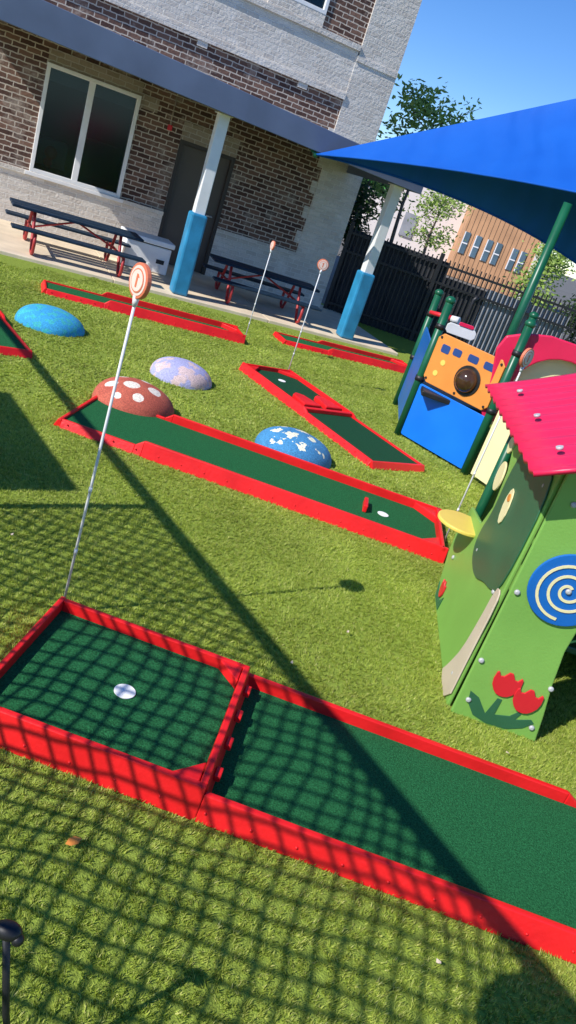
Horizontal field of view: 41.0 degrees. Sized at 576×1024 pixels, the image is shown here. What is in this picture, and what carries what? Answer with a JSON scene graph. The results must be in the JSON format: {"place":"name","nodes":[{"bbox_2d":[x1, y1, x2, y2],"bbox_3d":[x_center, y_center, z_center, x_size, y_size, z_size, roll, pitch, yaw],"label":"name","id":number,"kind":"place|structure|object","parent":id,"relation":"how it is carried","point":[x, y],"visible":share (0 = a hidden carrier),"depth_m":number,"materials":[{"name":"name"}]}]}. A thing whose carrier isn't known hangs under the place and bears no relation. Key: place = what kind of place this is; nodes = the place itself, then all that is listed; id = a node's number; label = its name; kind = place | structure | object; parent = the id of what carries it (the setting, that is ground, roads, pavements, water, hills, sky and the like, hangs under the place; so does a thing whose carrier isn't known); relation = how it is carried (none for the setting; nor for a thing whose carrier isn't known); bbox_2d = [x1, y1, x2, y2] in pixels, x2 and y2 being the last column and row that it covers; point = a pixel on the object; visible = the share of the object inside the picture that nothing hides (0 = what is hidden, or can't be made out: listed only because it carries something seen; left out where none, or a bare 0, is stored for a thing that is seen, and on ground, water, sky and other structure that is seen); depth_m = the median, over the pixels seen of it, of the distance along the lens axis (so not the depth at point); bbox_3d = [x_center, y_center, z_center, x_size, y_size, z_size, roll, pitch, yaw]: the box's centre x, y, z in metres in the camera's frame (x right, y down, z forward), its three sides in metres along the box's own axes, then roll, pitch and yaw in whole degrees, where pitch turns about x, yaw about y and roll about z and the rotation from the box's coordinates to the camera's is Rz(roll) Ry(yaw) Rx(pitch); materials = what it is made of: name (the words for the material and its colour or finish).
{"place":"outdoors","nodes":[
{"label":"outdoors","id":0,"kind":"place"},
{"bbox_2d":[352,187,467,260],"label":"wall","id":1,"kind":"structure","parent":0,"point":[404,240],"depth_m":41.63,"materials":[{"name":"paint"}]},
{"bbox_2d":[398,212,416,237],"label":"window","id":2,"kind":"structure","parent":1,"relation":"attached to","point":[406,225],"depth_m":41.63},
{"bbox_2d":[321,239,575,342],"bbox_3d":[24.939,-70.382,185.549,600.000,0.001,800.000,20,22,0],"label":"ground","id":3,"kind":"structure","parent":0,"point":[567,289],"depth_m":65.33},
{"bbox_2d":[0,254,575,1023],"bbox_3d":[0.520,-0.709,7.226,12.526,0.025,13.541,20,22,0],"label":"artificial grass","id":4,"kind":"structure","parent":3,"relation":"on","point":[222,499],"depth_m":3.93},
{"bbox_2d":[0,919,23,1023],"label":"black ground stake","id":5,"kind":"object","parent":4,"relation":"on","point":[11,931],"visible":1,"depth_m":1.56,"materials":[{"name":"metal"}]},
{"bbox_2d":[0,310,32,358],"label":"mini golf course","id":6,"kind":"object","parent":4,"relation":"on","point":[12,342],"visible":1,"depth_m":6.47,"materials":[{"name":"green carpet"}]},
{"bbox_2d":[14,304,84,336],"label":"rubber play dome","id":7,"kind":"structure","parent":4,"relation":"on","point":[48,319],"depth_m":7.27,"materials":[{"name":"rubber"}]},
{"bbox_2d":[0,219,112,282],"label":"concrete bay","id":8,"kind":"object","parent":4,"relation":"on","point":[66,256],"visible":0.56,"depth_m":10.59,"materials":[{"name":"concrete"}]},
{"bbox_2d":[5,197,145,276],"bbox_3d":[-2.947,-3.769,10.612,1.750,0.536,1.281,7,26,-28],"label":"picnic table","id":9,"kind":"object","parent":8,"relation":"on","point":[34,210],"visible":0.99,"depth_m":10.44,"materials":[{"name":"metal"}]},
{"bbox_2d":[0,167,161,249],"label":"wainscot","id":10,"kind":"object","parent":4,"relation":"on","point":[37,191],"visible":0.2,"depth_m":12.01,"materials":[{"name":"stone"}]},
{"bbox_2d":[0,162,163,215],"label":"ledge","id":11,"kind":"object","parent":10,"relation":"on","point":[125,202],"visible":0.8,"depth_m":12.16,"materials":[{"name":"concrete"}]},
{"bbox_2d":[0,20,50,169],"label":"dark wall","id":12,"kind":"structure","parent":11,"relation":"on","point":[24,55],"depth_m":11.08,"materials":[{"name":"brick"}]},
{"bbox_2d":[0,0,422,194],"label":"entrance awning","id":13,"kind":"object","parent":12,"relation":"attached to","point":[57,25],"visible":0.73,"depth_m":9.29,"materials":[{"name":"metal"}]},
{"bbox_2d":[29,62,51,171],"bbox_3d":[-3.658,-5.811,11.345,0.055,1.500,0.115,8,25,-26],"label":"window frame","id":14,"kind":"object","parent":11,"relation":"on","point":[41,110],"visible":1,"depth_m":11.29,"materials":[{"name":"white paint"}]},
{"bbox_2d":[25,170,123,202],"bbox_3d":[-3.291,-5.027,11.892,1.500,0.053,0.090,8,25,-26],"label":"window sill","id":15,"kind":"structure","parent":11,"relation":"on","point":[73,186],"depth_m":11.84,"materials":[{"name":"white paint"}]},
{"bbox_2d":[33,168,116,196],"bbox_3d":[-3.290,-5.099,11.909,1.270,0.055,0.115,8,25,-26],"label":"window frame","id":16,"kind":"object","parent":11,"relation":"on","point":[77,183],"visible":1,"depth_m":11.86,"materials":[{"name":"white paint"}]},
{"bbox_2d":[71,82,95,180],"bbox_3d":[-3.095,-5.734,11.624,0.090,1.390,0.105,8,25,-26],"label":"window mullion","id":17,"kind":"structure","parent":16,"relation":"attached to","point":[83,129],"depth_m":11.57},
{"label":"window","id":18,"kind":"object","parent":16,"relation":"on","visible":0},
{"bbox_2d":[51,63,137,98],"bbox_3d":[-2.844,-6.357,11.356,1.270,0.055,0.115,8,25,-26],"label":"window frame","id":19,"kind":"object","parent":18,"relation":"on","point":[90,79],"visible":1,"depth_m":11.30,"materials":[{"name":"white paint"}]},
{"bbox_2d":[48,47,144,95],"bbox_3d":[-2.853,-6.531,11.425,1.380,0.190,0.352,8,25,-26],"label":"window lintel","id":20,"kind":"structure","parent":19,"relation":"on","point":[92,70],"depth_m":11.27,"materials":[{"name":"brick"}]},
{"bbox_2d":[49,68,135,109],"bbox_3d":[-2.918,-6.355,11.508,1.380,0.220,0.020,8,25,-26],"label":"interior blind","id":21,"kind":"object","parent":20,"relation":"attached to","point":[82,85],"depth_m":11.51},
{"bbox_2d":[50,41,144,82],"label":"dark wall","id":22,"kind":"structure","parent":20,"relation":"on","point":[69,51],"depth_m":11.18,"materials":[{"name":"brick"}]},
{"bbox_2d":[116,95,141,197],"bbox_3d":[-2.476,-5.645,11.920,0.055,1.500,0.115,8,25,-26],"label":"window frame","id":23,"kind":"object","parent":11,"relation":"on","point":[128,144],"visible":1,"depth_m":11.87,"materials":[{"name":"white paint"}]},
{"bbox_2d":[120,81,189,210],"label":"dark wall","id":24,"kind":"structure","parent":11,"relation":"on","point":[151,160],"depth_m":12.04,"materials":[{"name":"brick"}]},
{"bbox_2d":[140,93,159,112],"bbox_3d":[-2.158,-6.296,11.842,0.280,0.190,0.352,8,25,-26],"label":"lintel return","id":25,"kind":"object","parent":24,"relation":"attached to","point":[149,103],"visible":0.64,"depth_m":11.70,"materials":[{"name":"stone"}]},
{"bbox_2d":[64,262,151,596],"bbox_3d":[-0.765,-0.235,3.115,0.031,1.553,0.132,-3,31,-43],"label":"golf flag","id":26,"kind":"object","parent":4,"relation":"on","point":[140,280],"visible":0.99,"depth_m":2.92,"materials":[{"name":"white plastic"}]},
{"bbox_2d":[91,376,173,417],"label":"rubber mushroom dome","id":27,"kind":"structure","parent":4,"relation":"on","point":[135,396],"depth_m":5.94,"materials":[{"name":"rubber"}]},
{"bbox_2d":[41,280,245,343],"bbox_3d":[-1.693,-2.408,9.198,2.421,0.110,0.501,9,25,-23],"label":"mini golf course","id":28,"kind":"object","parent":4,"relation":"on","point":[113,302],"visible":1,"depth_m":9.15,"materials":[{"name":"red carpet"}]},
{"bbox_2d":[150,357,211,389],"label":"rubber play dome","id":29,"kind":"structure","parent":4,"relation":"on","point":[185,373],"depth_m":7.08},
{"bbox_2d":[95,250,267,322],"bbox_3d":[-1.783,-3.619,11.979,2.292,0.055,2.840,8,25,-26],"label":"concrete bay","id":30,"kind":"object","parent":4,"relation":"on","point":[203,291],"visible":0.51,"depth_m":11.38,"materials":[{"name":"concrete"}]},
{"bbox_2d":[120,226,174,274],"bbox_3d":[-2.193,-3.989,11.776,0.760,0.480,0.510,8,25,-26],"label":"storage deck box","id":31,"kind":"object","parent":30,"relation":"on","point":[153,252],"visible":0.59,"depth_m":11.60,"materials":[{"name":"grey plastic"}]},
{"bbox_2d":[158,139,183,236],"bbox_3d":[-1.970,-5.042,12.497,0.060,1.920,0.120,8,25,-26],"label":"door frame","id":32,"kind":"object","parent":30,"relation":"on","point":[174,172],"visible":0.56,"depth_m":12.35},
{"bbox_2d":[161,144,229,272],"bbox_3d":[-1.595,-4.979,12.722,0.820,1.850,0.040,8,25,-26],"label":"door leaf","id":33,"kind":"object","parent":32,"relation":"attached to","point":[186,181],"visible":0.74,"depth_m":12.61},
{"bbox_2d":[181,121,240,157],"bbox_3d":[-1.280,-5.992,12.369,0.940,0.260,0.360,8,25,-26],"label":"door lintel","id":34,"kind":"structure","parent":32,"relation":"on","point":[196,134],"depth_m":12.17,"materials":[{"name":"stone"}]},
{"bbox_2d":[184,140,232,160],"bbox_3d":[-1.290,-5.796,12.332,0.820,0.060,0.120,8,25,-26],"label":"door frame","id":35,"kind":"object","parent":34,"relation":"attached to","point":[204,149],"visible":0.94,"depth_m":12.23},
{"bbox_2d":[185,71,252,140],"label":"dark wall","id":36,"kind":"structure","parent":34,"relation":"on","point":[201,115],"depth_m":12.07,"materials":[{"name":"brick"}]},
{"bbox_2d":[169,111,232,295],"bbox_3d":[-1.194,-4.122,10.429,0.230,2.380,0.230,8,25,-26],"label":"padded awning post","id":37,"kind":"object","parent":30,"relation":"on","point":[190,244],"visible":1,"depth_m":10.40,"materials":[{"name":"blue paint"}]},
{"bbox_2d":[200,157,235,274],"bbox_3d":[-1.185,-4.931,12.879,0.060,1.920,0.120,8,25,-26],"label":"door frame","id":38,"kind":"object","parent":30,"relation":"on","point":[219,211],"visible":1,"depth_m":12.81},
{"bbox_2d":[205,232,294,295],"bbox_3d":[-0.719,-4.357,13.542,1.490,0.780,0.370,8,25,-26],"label":"wainscot","id":39,"kind":"object","parent":4,"relation":"on","point":[244,252],"visible":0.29,"depth_m":13.34,"materials":[{"name":"concrete"}]},
{"bbox_2d":[216,228,296,255],"bbox_3d":[-0.585,-4.716,13.369,1.490,0.060,0.400,8,25,-26],"label":"ledge","id":40,"kind":"object","parent":39,"relation":"on","point":[247,239],"visible":0.57,"depth_m":13.17,"materials":[{"name":"concrete"}]},
{"bbox_2d":[217,92,334,251],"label":"dark wall","id":41,"kind":"structure","parent":40,"relation":"on","point":[269,197],"depth_m":12.88,"materials":[{"name":"brick"}]},
{"bbox_2d":[53,395,448,563],"bbox_3d":[-0.208,-0.311,5.622,2.841,0.110,0.821,20,22,0],"label":"mini golf course","id":42,"kind":"object","parent":4,"relation":"on","point":[284,480],"visible":0.9,"depth_m":5.57,"materials":[{"name":"green carpet"}]},
{"bbox_2d":[11,533,508,963],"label":"dry leaves","id":43,"kind":"object","parent":4,"relation":"on","point":[73,840],"visible":1,"depth_m":2.35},
{"bbox_2d":[246,241,275,334],"bbox_3d":[-0.358,-2.643,9.300,0.031,1.264,0.110,7,26,-28],"label":"golf flag","id":44,"kind":"object","parent":4,"relation":"on","point":[272,245],"visible":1,"depth_m":9.20,"materials":[{"name":"white plastic"}]},
{"bbox_2d":[0,596,575,964],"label":"mini golf course","id":45,"kind":"object","parent":4,"relation":"on","point":[183,729],"visible":1,"depth_m":2.86,"materials":[{"name":"green carpet"}]},
{"bbox_2d":[255,426,331,468],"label":"rubber play dome","id":46,"kind":"structure","parent":4,"relation":"on","point":[298,443],"depth_m":6.15,"materials":[{"name":"rubber"}]},
{"bbox_2d":[288,259,328,369],"bbox_3d":[0.188,-2.116,8.456,0.124,1.330,0.031,14,23,-14],"label":"golf flag","id":47,"kind":"object","parent":4,"relation":"on","point":[322,264],"visible":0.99,"depth_m":8.25,"materials":[{"name":"white plastic"}]},
{"bbox_2d":[230,286,397,355],"bbox_3d":[0.269,-3.331,12.977,2.292,0.055,2.840,8,25,-26],"label":"concrete bay","id":48,"kind":"object","parent":4,"relation":"on","point":[324,323],"visible":0.6,"depth_m":12.39,"materials":[{"name":"concrete"}]},
{"bbox_2d":[202,253,321,323],"bbox_3d":[-0.431,-3.450,11.914,1.700,0.536,1.281,11,24,-20],"label":"picnic table","id":49,"kind":"object","parent":48,"relation":"on","point":[226,262],"visible":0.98,"depth_m":11.73,"materials":[{"name":"metal"}]},
{"bbox_2d":[336,183,404,339],"bbox_3d":[1.224,-3.728,11.587,0.230,2.300,0.230,8,25,-26],"label":"padded awning post","id":50,"kind":"object","parent":48,"relation":"on","point":[356,301],"visible":1,"depth_m":11.56,"materials":[{"name":"blue paint"}]},
{"bbox_2d":[239,362,424,471],"bbox_3d":[0.380,-0.991,7.663,0.701,0.095,2.380,1,29,-37],"label":"mini golf course","id":51,"kind":"object","parent":4,"relation":"on","point":[337,422],"visible":1,"depth_m":7.50,"materials":[{"name":"carpet"}]},
{"bbox_2d":[273,331,406,372],"bbox_3d":[0.821,-2.256,10.891,2.151,0.100,0.461,8,25,-27],"label":"mini golf course","id":52,"kind":"object","parent":4,"relation":"on","point":[357,355],"visible":0.93,"depth_m":10.81,"materials":[{"name":"green carpet"}]},
{"bbox_2d":[284,61,395,306],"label":"corner pier","id":53,"kind":"structure","parent":4,"relation":"on","point":[363,106],"depth_m":13.25,"materials":[{"name":"stone"}]},
{"bbox_2d":[293,230,301,242],"bbox_3d":[0.118,-4.891,13.576,0.099,0.200,0.360,8,25,-26],"label":"quoin","id":54,"kind":"object","parent":53,"relation":"attached to","point":[297,236],"visible":0.43,"depth_m":13.43,"materials":[{"name":"stone"}]},
{"bbox_2d":[301,206,309,218],"bbox_3d":[0.247,-5.256,13.415,0.099,0.200,0.360,8,25,-26],"label":"quoin","id":55,"kind":"object","parent":53,"relation":"attached to","point":[305,211],"visible":0.43,"depth_m":13.27,"materials":[{"name":"stone"}]},
{"bbox_2d":[309,180,317,193],"bbox_3d":[0.377,-5.622,13.255,0.099,0.200,0.360,8,25,-26],"label":"quoin","id":56,"kind":"object","parent":53,"relation":"attached to","point":[313,186],"visible":0.43,"depth_m":13.11,"materials":[{"name":"stone"}]},
{"bbox_2d":[356,55,397,78],"bbox_3d":[1.394,-7.319,12.658,0.770,0.080,0.390,8,25,-26],"label":"pier cap","id":57,"kind":"object","parent":53,"relation":"on","point":[378,67],"visible":0.57,"depth_m":12.49,"materials":[{"name":"concrete"}]},
{"bbox_2d":[358,0,421,72],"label":"wall","id":58,"kind":"structure","parent":57,"relation":"on","point":[388,32],"depth_m":12.32,"materials":[{"name":"stone"}]},
{"bbox_2d":[392,294,441,405],"bbox_3d":[1.490,-1.869,8.903,0.084,1.360,0.084,20,22,0],"label":"green post","id":59,"kind":"object","parent":4,"relation":"on","point":[433,307],"visible":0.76,"depth_m":8.81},
{"bbox_2d":[394,302,453,435],"bbox_3d":[1.353,-1.423,7.700,0.084,1.420,0.084,20,22,0],"label":"green post","id":60,"kind":"object","parent":4,"relation":"on","point":[445,314],"visible":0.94,"depth_m":7.65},
{"bbox_2d":[398,327,430,420],"bbox_3d":[1.365,-1.514,8.361,0.018,0.880,1.170,20,22,0],"label":"blue side panel","id":61,"kind":"object","parent":60,"relation":"attached to","point":[415,366],"visible":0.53,"depth_m":8.35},
{"bbox_2d":[446,296,455,304],"bbox_3d":[1.572,-2.041,7.428,0.104,0.083,0.104,20,22,0],"label":"post cap","id":62,"kind":"object","parent":60,"relation":"on","point":[451,299],"visible":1,"depth_m":7.39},
{"bbox_2d":[420,379,481,414],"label":"deck","id":63,"kind":"structure","parent":60,"relation":"attached to","point":[428,393],"depth_m":7.52,"materials":[{"name":"black metal"}]},
{"bbox_2d":[456,295,478,339],"bbox_3d":[2.034,-2.106,8.963,0.075,0.863,0.049,20,22,0],"label":"handrail","id":64,"kind":"object","parent":63,"relation":"on","point":[471,306],"visible":0.6,"depth_m":8.85,"materials":[{"name":"black metal"}]},
{"bbox_2d":[491,360,575,424],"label":"hood back","id":65,"kind":"object","parent":63,"relation":"on","point":[546,368],"depth_m":7.16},
{"bbox_2d":[424,334,505,409],"bbox_3d":[1.677,-1.347,7.370,0.020,0.500,0.800,-5,33,-45],"label":"orange panel","id":66,"kind":"object","parent":60,"relation":"attached to","point":[443,380],"visible":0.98,"depth_m":7.39,"materials":[{"name":"plastic"}]},
{"bbox_2d":[441,344,450,353],"bbox_3d":[1.533,-1.583,7.476,0.004,0.080,0.100,-5,33,-45],"label":"panel slot","id":67,"kind":"object","parent":66,"relation":"attached to","point":[445,348],"visible":1,"depth_m":7.47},
{"bbox_2d":[452,348,461,357],"bbox_3d":[1.627,-1.527,7.388,0.004,0.070,0.100,-5,33,-45],"label":"panel slot","id":68,"kind":"object","parent":66,"relation":"attached to","point":[457,352],"visible":1,"depth_m":7.38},
{"bbox_2d":[455,368,477,392],"bbox_3d":[1.709,-1.250,7.333,0.240,0.240,0.240,20,22,0],"label":"bubble window","id":69,"kind":"structure","parent":66,"relation":"attached to","point":[466,379],"depth_m":7.25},
{"bbox_2d":[454,365,480,395],"bbox_3d":[1.705,-1.250,7.329,0.290,0.290,0.012,37,28,36],"label":"bubble ring","id":70,"kind":"object","parent":66,"relation":"attached to","point":[478,381],"visible":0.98,"depth_m":7.29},
{"bbox_2d":[467,354,478,364],"bbox_3d":[1.752,-1.443,7.271,0.004,0.070,0.120,-5,33,-45],"label":"panel slot","id":71,"kind":"object","parent":66,"relation":"attached to","point":[473,359],"visible":1,"depth_m":7.27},
{"bbox_2d":[483,361,492,371],"bbox_3d":[1.873,-1.351,7.158,0.004,0.070,0.120,-5,33,-45],"label":"panel slot","id":72,"kind":"object","parent":66,"relation":"attached to","point":[488,366],"visible":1,"depth_m":7.16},
{"bbox_2d":[401,384,483,468],"bbox_3d":[1.510,-0.852,7.580,0.018,0.555,0.820,-5,33,-45],"label":"blue lower panel","id":73,"kind":"object","parent":4,"relation":"on","point":[448,433],"visible":1,"depth_m":7.56,"materials":[{"name":"plastic"}]},
{"bbox_2d":[310,99,575,335],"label":"blue shade canopy","id":74,"kind":"object","parent":4,"relation":"on","point":[516,169],"visible":0.95,"depth_m":9.53,"materials":[{"name":"fabric"}]},
{"bbox_2d":[323,221,575,355],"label":"picket fence","id":75,"kind":"object","parent":4,"relation":"on","point":[407,283],"visible":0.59,"depth_m":14.06,"materials":[{"name":"black metal"}]},
{"bbox_2d":[444,348,533,541],"bbox_3d":[1.343,-0.407,5.273,0.132,1.503,0.031,-5,33,-45],"label":"golf flag","id":76,"kind":"object","parent":4,"relation":"on","point":[526,357],"visible":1,"depth_m":5.05,"materials":[{"name":"white plastic"}]},
{"bbox_2d":[471,411,509,484],"bbox_3d":[2.146,-0.601,6.757,0.020,1.100,1.000,3,27,-34],"label":"cream panel","id":77,"kind":"object","parent":4,"relation":"on","point":[494,449],"visible":0.25,"depth_m":7.12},
{"bbox_2d":[460,325,533,474],"bbox_3d":[1.933,-1.025,7.158,0.084,1.500,0.084,20,22,0],"label":"green post","id":78,"kind":"object","parent":4,"relation":"on","point":[520,346],"visible":0.68,"depth_m":7.17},
{"bbox_2d":[481,333,575,420],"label":"pink hood","id":79,"kind":"object","parent":78,"relation":"attached to","point":[546,347],"visible":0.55,"depth_m":7.00,"materials":[{"name":"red plastic"}]},
{"bbox_2d":[525,319,535,327],"bbox_3d":[2.165,-1.678,6.871,0.104,0.083,0.104,20,22,0],"label":"post cap","id":80,"kind":"object","parent":78,"relation":"on","point":[530,323],"visible":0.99,"depth_m":6.83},
{"bbox_2d":[435,373,575,740],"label":"playhouse","id":81,"kind":"object","parent":4,"relation":"on","point":[511,555],"visible":1,"depth_m":3.59,"materials":[{"name":"plastic"}]},
{"bbox_2d":[338,178,384,255],"bbox_3d":[1.423,-6.299,16.674,1.237,3.091,1.204,20,22,0],"label":"evergreen tree","id":82,"kind":"object","parent":3,"relation":"on","point":[357,206],"visible":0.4,"depth_m":16.49,"materials":[{"name":"green plant"}]},
{"bbox_2d":[352,135,408,228],"bbox_3d":[2.779,-11.538,27.846,3.495,4.504,3.098,20,22,0],"label":"street tree","id":83,"kind":"object","parent":3,"relation":"on","point":[380,205],"visible":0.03,"depth_m":27.34,"materials":[{"name":"green plant"}]},
{"bbox_2d":[362,73,481,241],"bbox_3d":[2.519,-6.901,16.772,2.572,4.740,2.317,20,22,0],"label":"young street tree","id":84,"kind":"object","parent":3,"relation":"on","point":[416,107],"visible":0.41,"depth_m":15.94,"materials":[{"name":"green plant"}]},
{"bbox_2d":[400,189,474,254],"bbox_3d":[5.560,-10.885,29.718,2.359,3.652,2.902,8,25,-25],"label":"street tree","id":85,"kind":"object","parent":3,"relation":"on","point":[446,209],"visible":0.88,"depth_m":29.54,"materials":[{"name":"green plant"}]},
{"bbox_2d":[446,205,540,297],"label":"wall","id":86,"kind":"structure","parent":3,"relation":"on","point":[463,228],"depth_m":38.88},
{"bbox_2d":[459,232,470,253],"bbox_3d":[8.935,-13.600,38.871,0.260,1.050,0.040,20,22,0],"label":"window glass","id":87,"kind":"object","parent":86,"relation":"attached to","point":[463,245],"visible":1,"depth_m":38.84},
{"bbox_2d":[470,236,482,257],"bbox_3d":[9.501,-13.399,38.871,0.260,1.050,0.040,20,22,0],"label":"window glass","id":88,"kind":"object","parent":86,"relation":"attached to","point":[476,244],"visible":1,"depth_m":38.84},
{"bbox_2d":[481,240,493,261],"bbox_3d":[10.066,-13.199,38.871,0.260,1.050,0.040,20,22,0],"label":"window glass","id":89,"kind":"object","parent":86,"relation":"attached to","point":[487,248],"visible":1,"depth_m":38.84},
{"bbox_2d":[490,243,502,264],"bbox_3d":[10.538,-13.032,38.871,0.260,1.050,0.040,20,22,0],"label":"window glass","id":90,"kind":"object","parent":86,"relation":"attached to","point":[497,251],"visible":1,"depth_m":38.84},
{"bbox_2d":[506,248,518,270],"bbox_3d":[11.339,-12.748,38.871,0.260,1.050,0.040,20,22,0],"label":"window glass","id":91,"kind":"object","parent":86,"relation":"attached to","point":[511,262],"visible":1,"depth_m":38.84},
{"bbox_2d":[514,252,527,273],"bbox_3d":[11.763,-12.598,38.871,0.260,1.050,0.040,20,22,0],"label":"window glass","id":92,"kind":"object","parent":86,"relation":"attached to","point":[522,257],"visible":0.71,"depth_m":38.82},
{"bbox_2d":[502,238,575,310],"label":"tree","id":93,"kind":"object","parent":3,"relation":"on","point":[553,264],"visible":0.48,"depth_m":15.64,"materials":[{"name":"green plant"}]},
{"bbox_2d":[552,294,575,343],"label":"tree","id":94,"kind":"object","parent":3,"relation":"on","point":[574,318],"visible":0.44,"depth_m":14.64,"materials":[{"name":"green plant"}]},
{"bbox_3d":[-5.409,-11.125,15.728,11.198,8.000,8.200,8,25,-26],"label":"building body","id":95,"kind":"object","parent":3,"relation":"on","visible":0},
{"bbox_2d":[35,135,68,170],"bbox_3d":[-3.954,-5.910,12.611,0.600,0.400,0.400,8,25,-26],"label":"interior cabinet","id":96,"kind":"object","parent":95,"relation":"attached to","point":[59,162],"visible":0.49,"depth_m":12.47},
{"bbox_2d":[78,137,120,186],"bbox_3d":[-3.160,-5.825,12.798,0.600,0.600,0.300,8,25,-26],"label":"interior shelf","id":97,"kind":"object","parent":95,"relation":"attached to","point":[99,162],"visible":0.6,"depth_m":12.68,"materials":[{"name":"black"}]},
{"bbox_2d":[34,0,321,192],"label":"room back","id":98,"kind":"object","parent":95,"relation":"attached to","point":[108,124],"depth_m":13.67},
{"bbox_2d":[450,315,460,324],"bbox_3d":[1.773,-2.034,8.136,0.113,0.078,0.105,20,22,0],"label":"spyglass end","id":99,"kind":"object","parent":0,"point":[455,319],"visible":1,"depth_m":8.12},
{"bbox_2d":[446,322,475,340],"bbox_3d":[1.984,-2.082,8.795,0.350,0.160,0.040,20,22,0],"label":"rail panel","id":100,"kind":"object","parent":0,"point":[460,331],"depth_m":8.79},
{"bbox_2d":[375,0,575,278],"label":"sky","id":101,"kind":"structure","parent":0,"point":[509,55],"materials":[{"name":"blue"}]},
{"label":"upper room floor","id":102,"kind":"structure","parent":0,"visible":0},
{"bbox_2d":[44,0,342,124],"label":"dark band","id":103,"kind":"object","parent":102,"relation":"attached to","point":[213,61],"visible":0.8,"depth_m":11.68,"materials":[{"name":"brick"}]},
{"bbox_2d":[196,39,207,48],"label":"brick block","id":104,"kind":"structure","parent":103,"relation":"attached to","point":[202,44],"depth_m":11.53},
{"bbox_2d":[105,0,345,99],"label":"ledge","id":105,"kind":"object","parent":103,"relation":"on","point":[136,9],"visible":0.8,"depth_m":11.63,"materials":[{"name":"stone"}]},
{"bbox_2d":[125,0,358,92],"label":"band light","id":106,"kind":"object","parent":105,"relation":"on","point":[258,31],"visible":0.8,"depth_m":11.77,"materials":[{"name":"stone"}]},
{"bbox_2d":[246,0,361,50],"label":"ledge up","id":107,"kind":"object","parent":106,"relation":"on","point":[306,23],"visible":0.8,"depth_m":11.84,"materials":[{"name":"concrete"}]},
{"bbox_2d":[267,0,325,26],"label":"window sill","id":108,"kind":"structure","parent":107,"relation":"on","point":[304,12],"depth_m":11.76,"materials":[{"name":"concrete"}]},
{"bbox_2d":[294,0,323,13],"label":"window frame","id":109,"kind":"object","parent":108,"relation":"on","point":[312,6],"visible":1,"depth_m":11.77,"materials":[{"name":"white paint"}]},
{"bbox_2d":[322,0,329,14],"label":"window frame","id":110,"kind":"object","parent":108,"relation":"on","point":[325,5],"visible":1,"depth_m":11.86,"materials":[{"name":"white paint"}]},
{"bbox_2d":[320,0,375,44],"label":"brick wall","id":111,"kind":"structure","parent":107,"relation":"on","point":[348,19],"depth_m":12.06,"materials":[{"name":"brick"}]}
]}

